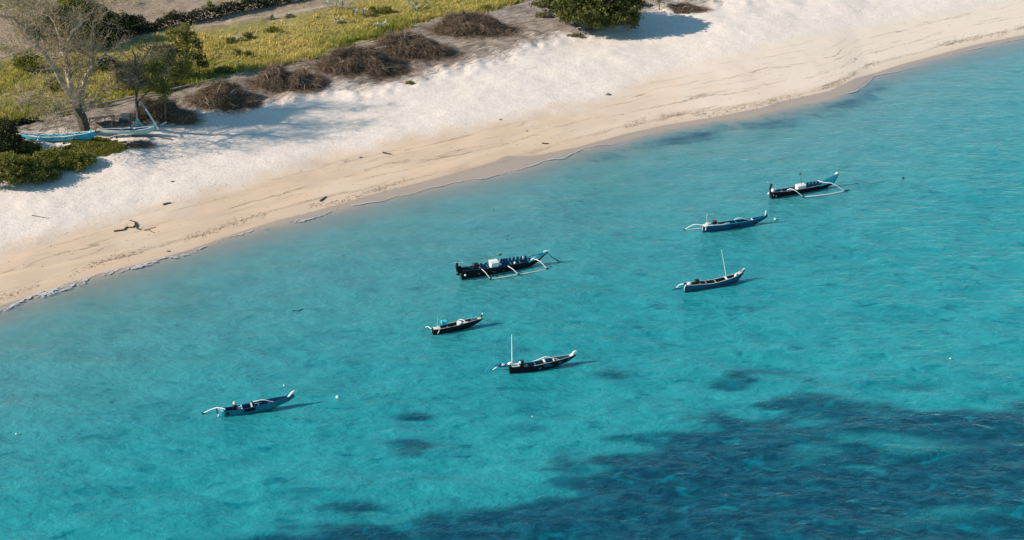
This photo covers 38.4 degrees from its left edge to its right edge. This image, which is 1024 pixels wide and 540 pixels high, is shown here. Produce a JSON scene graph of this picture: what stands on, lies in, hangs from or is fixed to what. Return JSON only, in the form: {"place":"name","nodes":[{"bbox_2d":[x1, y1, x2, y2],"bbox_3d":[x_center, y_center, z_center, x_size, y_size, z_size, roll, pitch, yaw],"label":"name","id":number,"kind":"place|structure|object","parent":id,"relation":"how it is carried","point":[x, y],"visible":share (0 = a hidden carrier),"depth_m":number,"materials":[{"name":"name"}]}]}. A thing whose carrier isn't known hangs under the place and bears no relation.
{"place":"outdoors","nodes":[
{"label":"outdoors","id":0,"kind":"place"},
{"bbox_2d":[0,58,1023,539],"bbox_3d":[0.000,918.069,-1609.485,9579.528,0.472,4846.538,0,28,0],"label":"sea water","id":1,"kind":"structure","parent":0,"point":[804,376],"depth_m":102.90,"materials":[{"name":"teal liquid"}]},
{"bbox_2d":[201,391,294,416],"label":"outrigger boat","id":2,"kind":"object","parent":1,"relation":"on","point":[261,405],"visible":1,"depth_m":98.96,"materials":[{"name":"teal paint"}]},
{"bbox_2d":[423,313,483,334],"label":"outrigger boat","id":3,"kind":"object","parent":1,"relation":"on","point":[445,326],"visible":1,"depth_m":108.46,"materials":[{"name":"black paint"}]},
{"bbox_2d":[455,250,558,279],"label":"outrigger boat","id":4,"kind":"object","parent":1,"relation":"on","point":[491,267],"visible":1,"depth_m":116.43,"materials":[{"name":"black paint"}]},
{"bbox_2d":[1,39,1019,309],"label":"wave foam","id":5,"kind":"object","parent":1,"relation":"on","point":[49,291],"visible":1,"depth_m":118.33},
{"bbox_2d":[492,335,576,373],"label":"outrigger boat","id":6,"kind":"object","parent":1,"relation":"on","point":[521,366],"visible":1,"depth_m":103.68,"materials":[{"name":"black paint"}]},
{"bbox_2d":[672,253,745,292],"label":"outrigger boat","id":7,"kind":"object","parent":1,"relation":"on","point":[696,284],"visible":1,"depth_m":114.47,"materials":[{"name":"blue paint"}]},
{"bbox_2d":[683,211,767,232],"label":"outrigger boat","id":8,"kind":"object","parent":1,"relation":"on","point":[714,225],"visible":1,"depth_m":123.50,"materials":[{"name":"blue paint"}]},
{"bbox_2d":[768,172,848,198],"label":"outrigger boat","id":9,"kind":"object","parent":1,"relation":"on","point":[801,187],"visible":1,"depth_m":129.80,"materials":[{"name":"black paint"}]},
{"bbox_2d":[0,0,1023,358],"bbox_3d":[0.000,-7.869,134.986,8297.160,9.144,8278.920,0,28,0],"label":"ground","id":10,"kind":"structure","parent":0,"point":[452,124],"depth_m":140.67,"materials":[{"name":"beige sand"}]},
{"bbox_2d":[0,116,25,154],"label":"thicket shrub","id":11,"kind":"object","parent":10,"relation":"on","point":[11,137],"visible":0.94,"depth_m":130.75,"materials":[{"name":"green plant"}]},
{"bbox_2d":[0,150,32,186],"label":"thicket shrub","id":12,"kind":"object","parent":10,"relation":"on","point":[10,160],"visible":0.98,"depth_m":126.81,"materials":[{"name":"green plant"}]},
{"bbox_2d":[2,117,38,125],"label":"bank hedge","id":13,"kind":"object","parent":10,"relation":"on","point":[21,121],"visible":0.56,"depth_m":138.72,"materials":[{"name":"green plant"}]},
{"bbox_2d":[3,138,44,158],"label":"thicket shrub","id":14,"kind":"object","parent":10,"relation":"on","point":[27,147],"visible":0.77,"depth_m":131.07,"materials":[{"name":"green plant"}]},
{"bbox_2d":[7,48,44,71],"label":"field tree","id":15,"kind":"object","parent":10,"relation":"on","point":[22,62],"visible":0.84,"depth_m":149.99,"materials":[{"name":"green plant"}]},
{"bbox_2d":[0,0,52,16],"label":"field tree","id":16,"kind":"object","parent":10,"relation":"on","point":[19,6],"visible":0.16,"depth_m":162.95,"materials":[{"name":"green plant"}]},
{"bbox_2d":[7,157,62,185],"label":"thicket shrub","id":17,"kind":"object","parent":10,"relation":"on","point":[40,171],"visible":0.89,"depth_m":127.71,"materials":[{"name":"green plant"}]},
{"bbox_2d":[29,25,48,41],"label":"field tree","id":18,"kind":"object","parent":10,"relation":"on","point":[37,32],"visible":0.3,"depth_m":155.79,"materials":[{"name":"green plant"}]},
{"bbox_2d":[22,146,76,169],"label":"thicket shrub","id":19,"kind":"object","parent":10,"relation":"on","point":[52,155],"visible":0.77,"depth_m":129.90,"materials":[{"name":"green plant"}]},
{"bbox_2d":[41,76,66,90],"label":"field tree","id":20,"kind":"object","parent":10,"relation":"on","point":[56,82],"visible":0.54,"depth_m":145.90,"materials":[{"name":"green plant"}]},
{"bbox_2d":[21,129,95,141],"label":"beached boat","id":21,"kind":"object","parent":10,"relation":"on","point":[84,135],"visible":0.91,"depth_m":135.03,"materials":[{"name":"teal paint"}]},
{"bbox_2d":[32,0,105,46],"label":"tree","id":22,"kind":"object","parent":10,"relation":"on","point":[64,8],"visible":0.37,"depth_m":155.45,"materials":[{"name":"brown plant"}]},
{"bbox_2d":[52,148,96,170],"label":"thicket shrub","id":23,"kind":"object","parent":10,"relation":"on","point":[82,155],"visible":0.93,"depth_m":130.41,"materials":[{"name":"green plant"}]},
{"bbox_2d":[0,0,149,143],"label":"bare tree","id":24,"kind":"object","parent":10,"relation":"on","point":[77,97],"visible":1,"depth_m":132.35,"materials":[{"name":"grey plant"}]},
{"bbox_2d":[54,0,104,12],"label":"field tree","id":25,"kind":"object","parent":10,"relation":"on","point":[65,2],"visible":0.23,"depth_m":161.03,"materials":[{"name":"green plant"}]},
{"bbox_2d":[62,136,127,158],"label":"beach creeper","id":26,"kind":"object","parent":10,"relation":"on","point":[108,148],"visible":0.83,"depth_m":134.54,"materials":[{"name":"green plant"}]},
{"bbox_2d":[73,3,122,46],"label":"tree","id":27,"kind":"object","parent":10,"relation":"on","point":[109,30],"visible":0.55,"depth_m":157.12,"materials":[{"name":"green plant"}]},
{"bbox_2d":[85,56,123,70],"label":"field tree","id":28,"kind":"object","parent":10,"relation":"on","point":[110,60],"visible":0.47,"depth_m":150.90,"materials":[{"name":"green plant"}]},
{"bbox_2d":[56,92,154,114],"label":"timber rail","id":29,"kind":"object","parent":10,"relation":"on","point":[108,102],"visible":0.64,"depth_m":143.44,"materials":[{"name":"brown wood"}]},
{"bbox_2d":[88,113,135,127],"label":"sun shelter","id":30,"kind":"object","parent":10,"relation":"on","point":[126,117],"visible":0.96,"depth_m":138.03,"materials":[{"name":"grey plant"}]},
{"bbox_2d":[99,125,154,133],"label":"beached boat","id":31,"kind":"object","parent":10,"relation":"on","point":[143,130],"visible":1,"depth_m":136.16,"materials":[{"name":"teal paint"}]},
{"bbox_2d":[114,220,139,231],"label":"driftwood branch","id":32,"kind":"object","parent":10,"relation":"on","point":[135,223],"visible":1,"depth_m":122.56,"materials":[{"name":"wood"}]},
{"bbox_2d":[106,11,149,31],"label":"field tree","id":33,"kind":"object","parent":10,"relation":"on","point":[132,19],"visible":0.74,"depth_m":161.12,"materials":[{"name":"green plant"}]},
{"bbox_2d":[102,46,176,122],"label":"twiggy tree","id":34,"kind":"object","parent":10,"relation":"on","point":[132,75],"visible":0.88,"depth_m":136.68,"materials":[{"name":"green plant"}]},
{"bbox_2d":[131,118,144,127],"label":"hung net","id":35,"kind":"object","parent":34,"relation":"hanging from","point":[136,124],"visible":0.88,"depth_m":137.65,"materials":[{"name":"teal fabric"}]},
{"bbox_2d":[122,137,156,148],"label":"brush heap","id":36,"kind":"object","parent":10,"relation":"on","point":[141,143],"visible":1,"depth_m":134.83,"materials":[{"name":"brown"}]},
{"bbox_2d":[114,73,181,91],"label":"bush","id":37,"kind":"object","parent":10,"relation":"on","point":[175,83],"visible":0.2,"depth_m":146.65,"materials":[{"name":"green plant"}]},
{"bbox_2d":[142,103,159,129],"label":"leaning pole","id":38,"kind":"object","parent":10,"relation":"on","point":[152,119],"visible":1,"depth_m":137.75,"materials":[{"name":"white paint"}]},
{"bbox_2d":[132,135,172,139],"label":"driftwood stick","id":39,"kind":"object","parent":10,"relation":"on","point":[149,136],"visible":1,"depth_m":136.60,"materials":[{"name":"beige wood"}]},
{"bbox_2d":[116,94,189,126],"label":"brush heap","id":40,"kind":"object","parent":10,"relation":"on","point":[155,109],"visible":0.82,"depth_m":139.18,"materials":[{"name":"brown wood"}]},
{"bbox_2d":[134,41,182,76],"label":"tree","id":41,"kind":"object","parent":10,"relation":"on","point":[160,48],"visible":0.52,"depth_m":147.35,"materials":[{"name":"green plant"}]},
{"bbox_2d":[138,46,198,121],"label":"slender tree","id":42,"kind":"object","parent":10,"relation":"on","point":[185,66],"visible":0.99,"depth_m":137.22,"materials":[{"name":"green plant"}]},
{"bbox_2d":[162,22,205,75],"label":"young tree","id":43,"kind":"object","parent":10,"relation":"on","point":[184,43],"visible":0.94,"depth_m":148.01,"materials":[{"name":"green plant"}]},
{"bbox_2d":[158,103,210,126],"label":"brush heap","id":44,"kind":"object","parent":10,"relation":"on","point":[184,116],"visible":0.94,"depth_m":139.29,"materials":[{"name":"brown"}]},
{"bbox_2d":[169,78,214,90],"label":"timber rail","id":45,"kind":"object","parent":10,"relation":"on","point":[190,84],"visible":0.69,"depth_m":146.93,"materials":[{"name":"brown wood"}]},
{"bbox_2d":[187,50,209,72],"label":"bush","id":46,"kind":"object","parent":10,"relation":"on","point":[200,58],"visible":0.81,"depth_m":149.79,"materials":[{"name":"green plant"}]},
{"bbox_2d":[104,0,294,40],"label":"field hedge","id":47,"kind":"object","parent":10,"relation":"on","point":[192,14],"visible":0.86,"depth_m":164.48,"materials":[{"name":"green plant"}]},
{"bbox_2d":[207,66,236,73],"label":"round shrub","id":48,"kind":"object","parent":10,"relation":"on","point":[223,69],"visible":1,"depth_m":150.52,"materials":[{"name":"green plant"}]},
{"bbox_2d":[174,75,275,117],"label":"brush heap","id":49,"kind":"object","parent":10,"relation":"on","point":[222,94],"visible":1,"depth_m":142.78,"materials":[{"name":"brown wood"}]},
{"bbox_2d":[223,37,236,42],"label":"round shrub","id":50,"kind":"object","parent":10,"relation":"on","point":[229,39],"visible":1,"depth_m":159.16,"materials":[{"name":"green plant"}]},
{"bbox_2d":[231,49,241,55],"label":"round shrub","id":51,"kind":"object","parent":10,"relation":"on","point":[237,52],"visible":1,"depth_m":155.02,"materials":[{"name":"green plant"}]},
{"bbox_2d":[241,32,252,38],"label":"round shrub","id":52,"kind":"object","parent":10,"relation":"on","point":[248,34],"visible":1,"depth_m":160.31,"materials":[{"name":"green plant"}]},
{"bbox_2d":[244,50,251,55],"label":"round shrub","id":53,"kind":"object","parent":10,"relation":"on","point":[247,52],"visible":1,"depth_m":154.87,"materials":[{"name":"green plant"}]},
{"bbox_2d":[0,0,526,120],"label":"meadow grass","id":54,"kind":"structure","parent":10,"relation":"on","point":[266,54],"depth_m":158.08,"materials":[{"name":"green plant"}]},
{"bbox_2d":[264,26,279,32],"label":"round shrub","id":55,"kind":"object","parent":10,"relation":"on","point":[274,28],"visible":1,"depth_m":161.92,"materials":[{"name":"green plant"}]},
{"bbox_2d":[284,13,293,17],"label":"round shrub","id":56,"kind":"object","parent":10,"relation":"on","point":[289,15],"visible":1,"depth_m":166.24,"materials":[{"name":"green plant"}]},
{"bbox_2d":[233,61,346,96],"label":"brush heap","id":57,"kind":"object","parent":10,"relation":"on","point":[278,78],"visible":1,"depth_m":146.74,"materials":[{"name":"brown wood"}]},
{"bbox_2d":[321,0,345,8],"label":"spiky plant","id":58,"kind":"object","parent":10,"relation":"on","point":[336,1],"visible":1,"depth_m":168.39,"materials":[{"name":"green plant"}]},
{"bbox_2d":[334,15,345,22],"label":"spiky plant","id":59,"kind":"object","parent":10,"relation":"on","point":[336,19],"visible":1,"depth_m":164.47,"materials":[{"name":"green plant"}]},
{"bbox_2d":[353,7,370,15],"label":"spiky plant","id":60,"kind":"object","parent":10,"relation":"on","point":[363,11],"visible":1,"depth_m":166.86,"materials":[{"name":"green plant"}]},
{"bbox_2d":[294,42,430,83],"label":"brush heap","id":61,"kind":"object","parent":10,"relation":"on","point":[353,60],"visible":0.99,"depth_m":150.90,"materials":[{"name":"brown"}]},
{"bbox_2d":[11,0,723,142],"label":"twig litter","id":62,"kind":"object","parent":10,"relation":"on","point":[329,77],"visible":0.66,"depth_m":151.32,"materials":[{"name":"brown wood"}]},
{"bbox_2d":[368,6,376,11],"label":"round shrub","id":63,"kind":"object","parent":10,"relation":"on","point":[372,8],"visible":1,"depth_m":167.88,"materials":[{"name":"green plant"}]},
{"bbox_2d":[368,33,383,40],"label":"round shrub","id":64,"kind":"object","parent":10,"relation":"on","point":[376,36],"visible":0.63,"depth_m":159.55,"materials":[{"name":"green plant"}]},
{"bbox_2d":[373,19,386,29],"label":"spiky plant","id":65,"kind":"object","parent":10,"relation":"on","point":[378,24],"visible":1,"depth_m":162.37,"materials":[{"name":"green plant"}]},
{"bbox_2d":[377,5,394,13],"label":"round shrub","id":66,"kind":"object","parent":10,"relation":"on","point":[385,9],"visible":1,"depth_m":167.98,"materials":[{"name":"green plant"}]},
{"bbox_2d":[357,28,474,67],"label":"brush heap","id":67,"kind":"object","parent":10,"relation":"on","point":[405,45],"visible":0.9,"depth_m":154.91,"materials":[{"name":"brown"}]},
{"bbox_2d":[405,0,431,10],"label":"spiky plant","id":68,"kind":"object","parent":10,"relation":"on","point":[413,6],"visible":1,"depth_m":168.82,"materials":[{"name":"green plant"}]},
{"bbox_2d":[413,7,534,40],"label":"brush heap","id":69,"kind":"object","parent":10,"relation":"on","point":[461,24],"visible":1,"depth_m":161.62,"materials":[{"name":"brown"}]},
{"bbox_2d":[478,4,493,9],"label":"round shrub","id":70,"kind":"object","parent":10,"relation":"on","point":[486,7],"visible":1,"depth_m":168.95,"materials":[{"name":"green plant"}]},
{"bbox_2d":[0,5,1023,303],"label":"seaweed wrack","id":71,"kind":"object","parent":10,"relation":"on","point":[562,141],"visible":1,"depth_m":130.29,"materials":[{"name":"brown plant"}]},
{"bbox_2d":[534,11,555,17],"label":"round shrub","id":72,"kind":"object","parent":10,"relation":"on","point":[544,13],"visible":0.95,"depth_m":166.68,"materials":[{"name":"green plant"}]},
{"bbox_2d":[528,0,643,31],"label":"evergreen tree","id":73,"kind":"object","parent":10,"relation":"on","point":[600,14],"visible":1,"depth_m":160.66,"materials":[{"name":"green plant"}]},
{"bbox_2d":[673,9,690,13],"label":"grass tussock","id":74,"kind":"object","parent":10,"relation":"on","point":[682,10],"depth_m":168.37,"materials":[{"name":"green plant"}]},
{"bbox_2d":[662,1,716,13],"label":"brush heap","id":75,"kind":"object","parent":10,"relation":"on","point":[692,8],"visible":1,"depth_m":168.87,"materials":[{"name":"brown plant"}]},
{"bbox_2d":[566,33,584,37],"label":"grass tussock","id":76,"kind":"object","parent":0,"point":[575,34],"depth_m":161.35,"materials":[{"name":"green plant"}]}
]}

